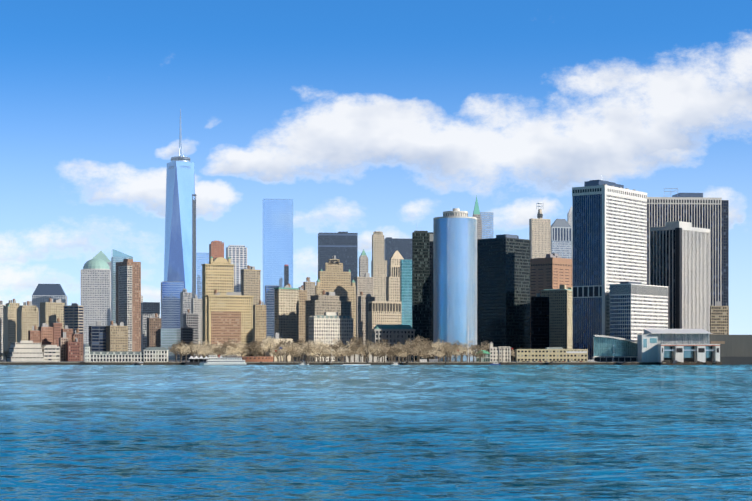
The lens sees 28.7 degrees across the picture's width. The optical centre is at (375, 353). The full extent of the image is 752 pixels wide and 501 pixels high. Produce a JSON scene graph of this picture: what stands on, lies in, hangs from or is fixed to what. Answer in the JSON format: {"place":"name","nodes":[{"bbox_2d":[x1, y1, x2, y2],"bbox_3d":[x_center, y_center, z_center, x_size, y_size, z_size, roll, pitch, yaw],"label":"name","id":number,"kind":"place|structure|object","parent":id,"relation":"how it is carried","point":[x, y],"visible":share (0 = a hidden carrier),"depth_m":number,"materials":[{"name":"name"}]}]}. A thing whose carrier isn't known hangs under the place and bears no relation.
{"place":"outdoors","nodes":[
{"label":"outdoors","id":0,"kind":"place"},
{"bbox_2d":[81,259,110,353],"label":"domed skyscraper","id":1,"kind":"structure","parent":0,"point":[96,288],"depth_m":2643.15,"materials":[{"name":"grey glass"}]},
{"bbox_2d":[106,321,127,351],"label":"beige block","id":2,"kind":"structure","parent":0,"point":[117,339],"depth_m":1849.76,"materials":[{"name":"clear glass"}]},
{"bbox_2d":[111,249,132,325],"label":"skyscraper","id":3,"kind":"structure","parent":0,"point":[117,256],"depth_m":2243.49,"materials":[{"name":"glass"}]},
{"bbox_2d":[116,259,140,351],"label":"brick tower","id":4,"kind":"structure","parent":0,"point":[128,292],"depth_m":2050.57,"materials":[{"name":"brick"},{"name":"glass"}]},
{"bbox_2d":[141,302,159,352],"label":"high-rise building","id":5,"kind":"structure","parent":0,"point":[148,309],"depth_m":2144.65,"materials":[{"name":"black glass"}]},
{"bbox_2d":[161,281,183,327],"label":"skyscraper","id":6,"kind":"structure","parent":0,"point":[170,304],"depth_m":2495.34,"materials":[{"name":"glass"}]},
{"bbox_2d":[206,289,253,357],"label":"high-rise building","id":7,"kind":"structure","parent":0,"point":[230,315],"depth_m":1764.62,"materials":[{"name":"beige brick"}]},
{"bbox_2d":[226,245,246,291],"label":"white framed tower","id":8,"kind":"structure","parent":0,"point":[237,254],"depth_m":2649.10,"materials":[{"name":"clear glass"}]},
{"bbox_2d":[241,265,260,304],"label":"beige tower","id":9,"kind":"structure","parent":0,"point":[250,280],"depth_m":2052.63,"materials":[{"name":"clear glass"}]},
{"bbox_2d":[253,300,265,355],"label":"beige block","id":10,"kind":"structure","parent":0,"point":[259,323],"depth_m":1948.00,"materials":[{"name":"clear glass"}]},
{"bbox_2d":[274,283,298,359],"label":"office building","id":11,"kind":"structure","parent":0,"point":[286,311],"depth_m":1864.58,"materials":[{"name":"beige stone"}]},
{"bbox_2d":[284,265,288,285],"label":"skyscraper","id":12,"kind":"structure","parent":0,"point":[286,274],"depth_m":2546.62,"materials":[{"name":"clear glass"}]},
{"bbox_2d":[315,255,355,339],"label":"skyscraper","id":13,"kind":"structure","parent":0,"point":[334,277],"depth_m":2030.85,"materials":[{"name":"beige stone"}]},
{"bbox_2d":[318,232,357,281],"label":"dark glass slab","id":14,"kind":"structure","parent":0,"point":[342,247],"depth_m":2551.15,"materials":[{"name":"glass"}]},
{"bbox_2d":[0,360,715,364],"bbox_3d":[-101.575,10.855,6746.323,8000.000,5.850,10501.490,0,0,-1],"label":"seawall","id":15,"kind":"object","parent":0,"point":[171,362],"depth_m":1497.45,"materials":[{"name":"concrete"}]},
{"bbox_2d":[0,301,5,359],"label":"building","id":16,"kind":"structure","parent":15,"relation":"on","point":[1,327],"depth_m":2140.52,"materials":[{"name":"beige concrete"}]},
{"bbox_2d":[3,299,20,359],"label":"apartment building","id":17,"kind":"structure","parent":15,"relation":"on","point":[9,322],"depth_m":2094.20,"materials":[{"name":"beige concrete"}]},
{"bbox_2d":[16,301,38,342],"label":"apartment building","id":18,"kind":"structure","parent":15,"relation":"on","point":[27,317],"depth_m":2046.47,"materials":[{"name":"beige concrete"}]},
{"bbox_2d":[7,341,59,361],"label":"white museum terraces","id":19,"kind":"object","parent":15,"relation":"on","point":[26,351],"visible":1,"depth_m":1613.02,"materials":[{"name":"concrete"}]},
{"bbox_2d":[28,325,39,342],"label":"building","id":20,"kind":"structure","parent":15,"relation":"on","point":[34,335],"depth_m":1794.80,"materials":[{"name":"brown brick"}]},
{"bbox_2d":[38,323,52,346],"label":"building","id":21,"kind":"structure","parent":15,"relation":"on","point":[46,334],"depth_m":1816.39,"materials":[{"name":"brown brick"}]},
{"bbox_2d":[32,284,66,326],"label":"skyscraper","id":22,"kind":"structure","parent":15,"relation":"on","point":[44,292],"depth_m":2745.34,"materials":[{"name":"grey glass"}]},
{"bbox_2d":[40,298,64,328],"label":"apartment building","id":23,"kind":"structure","parent":15,"relation":"on","point":[51,311],"depth_m":1979.32,"materials":[{"name":"beige concrete"}]},
{"bbox_2d":[52,318,61,346],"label":"high-rise building","id":24,"kind":"structure","parent":15,"relation":"on","point":[57,326],"depth_m":1823.47,"materials":[{"name":"brown brick"}]},
{"bbox_2d":[59,332,67,360],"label":"building","id":25,"kind":"structure","parent":15,"relation":"on","point":[62,342],"depth_m":1693.31,"materials":[{"name":"brown brick"}]},
{"bbox_2d":[61,325,72,341],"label":"building","id":26,"kind":"structure","parent":15,"relation":"on","point":[68,331],"depth_m":1795.06,"materials":[{"name":"brown brick"}]},
{"bbox_2d":[66,336,79,360],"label":"building","id":27,"kind":"structure","parent":15,"relation":"on","point":[72,351],"depth_m":1685.69,"materials":[{"name":"red brick"}]},
{"bbox_2d":[64,303,83,359],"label":"apartment building","id":28,"kind":"structure","parent":15,"relation":"on","point":[74,316],"depth_m":1957.57,"materials":[{"name":"beige concrete"}]},
{"bbox_2d":[72,328,82,360],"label":"building","id":29,"kind":"structure","parent":15,"relation":"on","point":[78,336],"depth_m":1776.03,"materials":[{"name":"brown brick"}]},
{"bbox_2d":[89,321,106,351],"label":"dark glass block","id":30,"kind":"structure","parent":15,"relation":"on","point":[97,337],"depth_m":1846.07,"materials":[{"name":"glass"}]},
{"bbox_2d":[92,251,110,269],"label":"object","id":31,"kind":"object","parent":15,"relation":"on","point":[101,255],"depth_m":2901.76,"materials":[{"name":"teal glass"}]},
{"bbox_2d":[80,344,167,364],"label":"waterfront building","id":32,"kind":"structure","parent":15,"relation":"on","point":[154,354],"depth_m":1498.43,"materials":[{"name":"concrete"}]},
{"bbox_2d":[147,313,160,346],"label":"brown block","id":33,"kind":"structure","parent":15,"relation":"on","point":[153,331],"depth_m":1947.34,"materials":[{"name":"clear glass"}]},
{"bbox_2d":[161,328,180,359],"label":"pale glass block","id":34,"kind":"structure","parent":15,"relation":"on","point":[170,337],"depth_m":1946.09,"materials":[{"name":"glass"}]},
{"bbox_2d":[168,342,181,361],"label":"plane tree","id":35,"kind":"object","parent":15,"relation":"on","point":[172,348],"visible":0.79,"depth_m":1527.42,"materials":[{"name":"brown plant"}]},
{"bbox_2d":[164,109,196,294],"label":"skyscraper","id":36,"kind":"structure","parent":15,"relation":"on","point":[180,182],"depth_m":3102.34,"materials":[{"name":"glass"}]},
{"bbox_2d":[192,194,195,298],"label":"construction hoist","id":37,"kind":"object","parent":36,"relation":"attached to","point":[193,247],"visible":0.69,"depth_m":2992.13,"materials":[{"name":"metal"}]},
{"bbox_2d":[180,289,191,327],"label":"grey office","id":38,"kind":"structure","parent":15,"relation":"on","point":[185,300],"depth_m":2346.91,"materials":[{"name":"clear glass"}]},
{"bbox_2d":[181,325,192,359],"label":"building","id":39,"kind":"structure","parent":15,"relation":"on","point":[186,335],"depth_m":1896.91,"materials":[{"name":"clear glass"}]},
{"bbox_2d":[183,309,197,357],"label":"grey office","id":40,"kind":"structure","parent":15,"relation":"on","point":[190,320],"depth_m":2049.09,"materials":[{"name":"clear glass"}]},
{"bbox_2d":[190,342,201,354],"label":"plane tree","id":41,"kind":"object","parent":15,"relation":"on","point":[197,347],"visible":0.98,"depth_m":1518.77,"materials":[{"name":"beige plant"}]},
{"bbox_2d":[191,295,201,357],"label":"grey office","id":42,"kind":"structure","parent":15,"relation":"on","point":[196,305],"depth_m":2197.68,"materials":[{"name":"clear glass"}]},
{"bbox_2d":[196,252,208,298],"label":"skyscraper","id":43,"kind":"structure","parent":15,"relation":"on","point":[202,258],"depth_m":3193.88,"materials":[{"name":"glass"}]},
{"bbox_2d":[209,241,223,261],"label":"skyscraper","id":44,"kind":"structure","parent":15,"relation":"on","point":[216,249],"depth_m":2548.05,"materials":[{"name":"brown brick"}]},
{"bbox_2d":[201,256,234,357],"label":"skyscraper","id":45,"kind":"structure","parent":15,"relation":"on","point":[218,274],"depth_m":1861.96,"materials":[{"name":"beige stone"}]},
{"bbox_2d":[213,347,225,355],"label":"plane tree","id":46,"kind":"object","parent":15,"relation":"on","point":[216,350],"visible":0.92,"depth_m":1531.01,"materials":[{"name":"brown plant"}]},
{"bbox_2d":[226,356,273,361],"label":"low building","id":47,"kind":"structure","parent":15,"relation":"on","point":[260,359],"depth_m":1575.83,"materials":[{"name":"brick"}]},
{"bbox_2d":[245,339,261,353],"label":"plane tree","id":48,"kind":"object","parent":15,"relation":"on","point":[249,345],"visible":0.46,"depth_m":1643.80,"materials":[{"name":"brown plant"}]},
{"bbox_2d":[261,336,278,355],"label":"plane tree","id":49,"kind":"object","parent":15,"relation":"on","point":[271,343],"visible":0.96,"depth_m":1594.84,"materials":[{"name":"beige plant"}]},
{"bbox_2d":[265,285,278,338],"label":"skyscraper","id":50,"kind":"structure","parent":15,"relation":"on","point":[269,296],"depth_m":2346.77,"materials":[{"name":"glass"}]},
{"bbox_2d":[263,199,292,304],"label":"skyscraper","id":51,"kind":"structure","parent":15,"relation":"on","point":[277,235],"depth_m":2777.24,"materials":[{"name":"glass"}]},
{"bbox_2d":[266,333,291,361],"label":"vent building","id":52,"kind":"structure","parent":15,"relation":"on","point":[277,339],"depth_m":1623.94,"materials":[{"name":"beige concrete"}]},
{"bbox_2d":[284,341,299,361],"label":"plane tree","id":53,"kind":"object","parent":15,"relation":"on","point":[291,347],"visible":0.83,"depth_m":1529.04,"materials":[{"name":"beige plant"}]},
{"bbox_2d":[295,343,308,360],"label":"plane tree","id":54,"kind":"object","parent":15,"relation":"on","point":[300,350],"visible":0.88,"depth_m":1522.07,"materials":[{"name":"beige plant"}]},
{"bbox_2d":[298,285,306,359],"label":"beige office","id":55,"kind":"structure","parent":15,"relation":"on","point":[302,296],"depth_m":1978.62,"materials":[{"name":"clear glass"}]},
{"bbox_2d":[303,277,314,299],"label":"beige office","id":56,"kind":"structure","parent":15,"relation":"on","point":[309,286],"depth_m":1999.10,"materials":[{"name":"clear glass"}]},
{"bbox_2d":[312,344,326,361],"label":"plane tree","id":57,"kind":"object","parent":15,"relation":"on","point":[320,350],"visible":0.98,"depth_m":1518.74,"materials":[{"name":"beige plant"}]},
{"bbox_2d":[313,337,329,361],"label":"plane tree","id":58,"kind":"object","parent":15,"relation":"on","point":[321,343],"visible":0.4,"depth_m":1591.65,"materials":[{"name":"beige plant"}]},
{"bbox_2d":[305,290,351,360],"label":"beige office","id":59,"kind":"structure","parent":15,"relation":"on","point":[324,302],"depth_m":1829.99,"materials":[{"name":"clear glass"}]},
{"bbox_2d":[308,312,353,360],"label":"building","id":60,"kind":"structure","parent":15,"relation":"on","point":[329,326],"depth_m":1708.78,"materials":[{"name":"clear glass"}]},
{"bbox_2d":[350,334,362,345],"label":"plane tree","id":61,"kind":"object","parent":15,"relation":"on","point":[353,338],"visible":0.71,"depth_m":1592.61,"materials":[{"name":"brown plant"}]},
{"bbox_2d":[353,273,372,338],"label":"grey office","id":62,"kind":"structure","parent":15,"relation":"on","point":[364,284],"depth_m":2152.88,"materials":[{"name":"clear glass"}]},
{"bbox_2d":[346,354,385,361],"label":"coast memorial pylons","id":63,"kind":"object","parent":15,"relation":"on","point":[361,359],"visible":0.56,"depth_m":1532.79,"materials":[{"name":"stone"}]},
{"bbox_2d":[357,339,374,361],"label":"plane tree","id":64,"kind":"object","parent":15,"relation":"on","point":[361,347],"visible":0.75,"depth_m":1522.94,"materials":[{"name":"beige plant"}]},
{"bbox_2d":[358,291,374,359],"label":"grey office","id":65,"kind":"structure","parent":15,"relation":"on","point":[363,306],"depth_m":1951.11,"materials":[{"name":"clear glass"}]},
{"bbox_2d":[368,301,400,359],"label":"office building","id":66,"kind":"structure","parent":15,"relation":"on","point":[384,312],"depth_m":1905.36,"materials":[{"name":"beige concrete"}]},
{"bbox_2d":[386,347,401,361],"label":"plane tree","id":67,"kind":"object","parent":15,"relation":"on","point":[394,351],"visible":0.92,"depth_m":1522.71,"materials":[{"name":"brown plant"}]},
{"bbox_2d":[386,250,403,301],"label":"skyscraper","id":68,"kind":"structure","parent":15,"relation":"on","point":[393,287],"depth_m":1982.89,"materials":[{"name":"beige stone"}]},
{"bbox_2d":[400,259,411,326],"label":"teal glass office","id":69,"kind":"structure","parent":15,"relation":"on","point":[406,288],"depth_m":1929.89,"materials":[{"name":"glass"}]},
{"bbox_2d":[402,344,415,361],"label":"plane tree","id":70,"kind":"object","parent":15,"relation":"on","point":[407,347],"visible":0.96,"depth_m":1521.36,"materials":[{"name":"brown plant"}]},
{"bbox_2d":[431,339,444,361],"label":"plane tree","id":71,"kind":"object","parent":15,"relation":"on","point":[437,345],"visible":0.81,"depth_m":1559.66,"materials":[{"name":"beige plant"}]},
{"bbox_2d":[440,342,454,361],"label":"plane tree","id":72,"kind":"object","parent":15,"relation":"on","point":[449,348],"visible":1,"depth_m":1530.97,"materials":[{"name":"brown plant"}]},
{"bbox_2d":[433,208,476,360],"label":"skyscraper","id":73,"kind":"structure","parent":15,"relation":"on","point":[454,273],"depth_m":1652.76,"materials":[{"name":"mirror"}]},
{"bbox_2d":[455,343,467,361],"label":"plane tree","id":74,"kind":"object","parent":15,"relation":"on","point":[459,348],"visible":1,"depth_m":1523.91,"materials":[{"name":"beige plant"}]},
{"bbox_2d":[466,342,480,361],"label":"plane tree","id":75,"kind":"object","parent":15,"relation":"on","point":[472,347],"visible":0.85,"depth_m":1534.58,"materials":[{"name":"beige plant"}]},
{"bbox_2d":[476,350,490,361],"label":"building","id":76,"kind":"structure","parent":15,"relation":"on","point":[483,359],"depth_m":1540.64,"materials":[{"name":"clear glass"}]},
{"bbox_2d":[489,342,510,361],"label":"building","id":77,"kind":"structure","parent":15,"relation":"on","point":[502,353],"depth_m":1561.01,"materials":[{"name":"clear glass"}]},
{"bbox_2d":[477,234,529,360],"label":"dark glass office","id":78,"kind":"structure","parent":15,"relation":"on","point":[503,289],"depth_m":1766.23,"materials":[{"name":"glass"}]},
{"bbox_2d":[529,203,550,258],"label":"skyscraper","id":79,"kind":"structure","parent":15,"relation":"on","point":[540,235],"depth_m":2458.12,"materials":[{"name":"beige stone"}]},
{"bbox_2d":[531,293,548,348],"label":"black glass block","id":80,"kind":"structure","parent":15,"relation":"on","point":[539,322],"depth_m":1692.93,"materials":[{"name":"glass"}]},
{"bbox_2d":[530,253,571,348],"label":"skyscraper","id":81,"kind":"structure","parent":15,"relation":"on","point":[552,271],"depth_m":1916.08,"materials":[{"name":"brick"},{"name":"glass"}]},
{"bbox_2d":[515,347,587,361],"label":"cream waterfront offices","id":82,"kind":"structure","parent":15,"relation":"on","point":[548,354],"depth_m":1524.12,"materials":[{"name":"beige concrete"}]},
{"bbox_2d":[541,285,571,348],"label":"office building","id":83,"kind":"structure","parent":15,"relation":"on","point":[560,317],"depth_m":1736.82,"materials":[{"name":"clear glass"}]},
{"bbox_2d":[516,360,598,361],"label":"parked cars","id":84,"kind":"object","parent":15,"relation":"on","point":[562,361],"visible":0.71,"depth_m":1511.86,"materials":[{"name":"metal"}]},
{"bbox_2d":[551,219,571,258],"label":"skyscraper","id":85,"kind":"structure","parent":15,"relation":"on","point":[561,237],"depth_m":2559.66,"materials":[{"name":"white glass"}]},
{"bbox_2d":[592,335,636,361],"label":"ferry terminal","id":86,"kind":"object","parent":15,"relation":"on","point":[621,350],"depth_m":1547.44,"materials":[{"name":"glass"}]},
{"bbox_2d":[609,281,667,342],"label":"office building","id":87,"kind":"structure","parent":15,"relation":"on","point":[637,308],"depth_m":1575.72,"materials":[{"name":"white concrete"}]},
{"bbox_2d":[647,188,721,305],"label":"skyscraper","id":88,"kind":"structure","parent":15,"relation":"on","point":[697,210],"depth_m":1959.70,"materials":[{"name":"grey glass"}]},
{"bbox_2d":[721,200,728,305],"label":"street wing","id":89,"kind":"structure","parent":88,"relation":"attached to","point":[725,252],"depth_m":1980.78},
{"bbox_2d":[710,335,751,364],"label":"dark sheds","id":90,"kind":"object","parent":15,"relation":"on","point":[735,349],"visible":0.69,"depth_m":1526.95,"materials":[{"name":"stone"}]},
{"bbox_2d":[359,249,367,276],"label":"skyscraper","id":91,"kind":"structure","parent":0,"point":[363,263],"depth_m":2349.90,"materials":[{"name":"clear glass"}]},
{"bbox_2d":[0,365,751,500],"bbox_3d":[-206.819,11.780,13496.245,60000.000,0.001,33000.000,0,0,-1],"label":"harbour water","id":92,"kind":"structure","parent":0,"point":[375,432],"depth_m":217.42,"materials":[{"name":"blue liquid"}]},
{"bbox_2d":[186,356,222,364],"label":"ferry landing tent","id":93,"kind":"object","parent":92,"relation":"in","point":[196,360],"visible":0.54,"depth_m":1490.16,"materials":[{"name":"fabric"}]},
{"bbox_2d":[200,355,247,364],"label":"excursion boat","id":94,"kind":"object","parent":92,"relation":"on","point":[213,360],"visible":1,"depth_m":1432.00,"materials":[{"name":"metal"}]},
{"bbox_2d":[133,347,632,364],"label":"waterfront clutter","id":95,"kind":"object","parent":92,"relation":"in","point":[305,363],"visible":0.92,"depth_m":1489.89,"materials":[{"name":"metal"}]},
{"bbox_2d":[659,349,698,364],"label":"work barge crane","id":96,"kind":"object","parent":92,"relation":"on","point":[674,361],"visible":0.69,"depth_m":1481.05,"materials":[{"name":"metal"}]},
{"bbox_2d":[637,329,721,364],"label":"ferry terminal","id":97,"kind":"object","parent":92,"relation":"in","point":[688,345],"visible":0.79,"depth_m":1504.67,"materials":[{"name":"metal"},{"name":"glass"},{"name":"concrete"}]},
{"bbox_2d":[0,0,751,334],"label":"sky","id":98,"kind":"structure","parent":0,"point":[389,117],"materials":[{"name":"blue"}]},
{"bbox_2d":[371,231,386,300],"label":"skyscraper","id":99,"kind":"structure","parent":0,"point":[378,269],"depth_m":2452.40,"materials":[{"name":"beige stone"}]},
{"bbox_2d":[371,324,414,360],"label":"custom house","id":100,"kind":"structure","parent":0,"point":[395,334],"depth_m":1696.41,"materials":[{"name":"grey stone"}]},
{"bbox_2d":[384,237,411,276],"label":"dark glass tower","id":101,"kind":"structure","parent":0,"point":[403,247],"depth_m":2652.07,"materials":[{"name":"glass"}]},
{"bbox_2d":[412,231,429,360],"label":"skyscraper","id":102,"kind":"structure","parent":0,"point":[421,283],"depth_m":1800.32,"materials":[{"name":"black glass"}]},
{"bbox_2d":[430,232,432,358],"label":"skyscraper","id":103,"kind":"structure","parent":102,"relation":"attached to","point":[431,285],"depth_m":1811.59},
{"bbox_2d":[473,195,481,238],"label":"skyscraper","id":104,"kind":"structure","parent":0,"point":[476,212],"depth_m":2655.40,"materials":[{"name":"grey stone"}]},
{"bbox_2d":[480,212,492,238],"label":"glass tower","id":105,"kind":"structure","parent":0,"point":[487,224],"depth_m":2953.42,"materials":[{"name":"glass"}]},
{"bbox_2d":[567,205,571,226],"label":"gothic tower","id":106,"kind":"structure","parent":0,"point":[569,217],"depth_m":3006.27,"materials":[{"name":"glass"}]},
{"bbox_2d":[572,175,646,359],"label":"skyscraper","id":107,"kind":"structure","parent":0,"point":[609,232],"depth_m":1618.42,"materials":[{"name":"white glass"}]},
{"bbox_2d":[650,221,709,331],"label":"white ribbed tower","id":108,"kind":"structure","parent":0,"point":[680,259],"depth_m":1719.84,"materials":[{"name":"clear glass"}]},
{"bbox_2d":[710,301,728,334],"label":"building","id":109,"kind":"structure","parent":0,"point":[719,319],"depth_m":1806.60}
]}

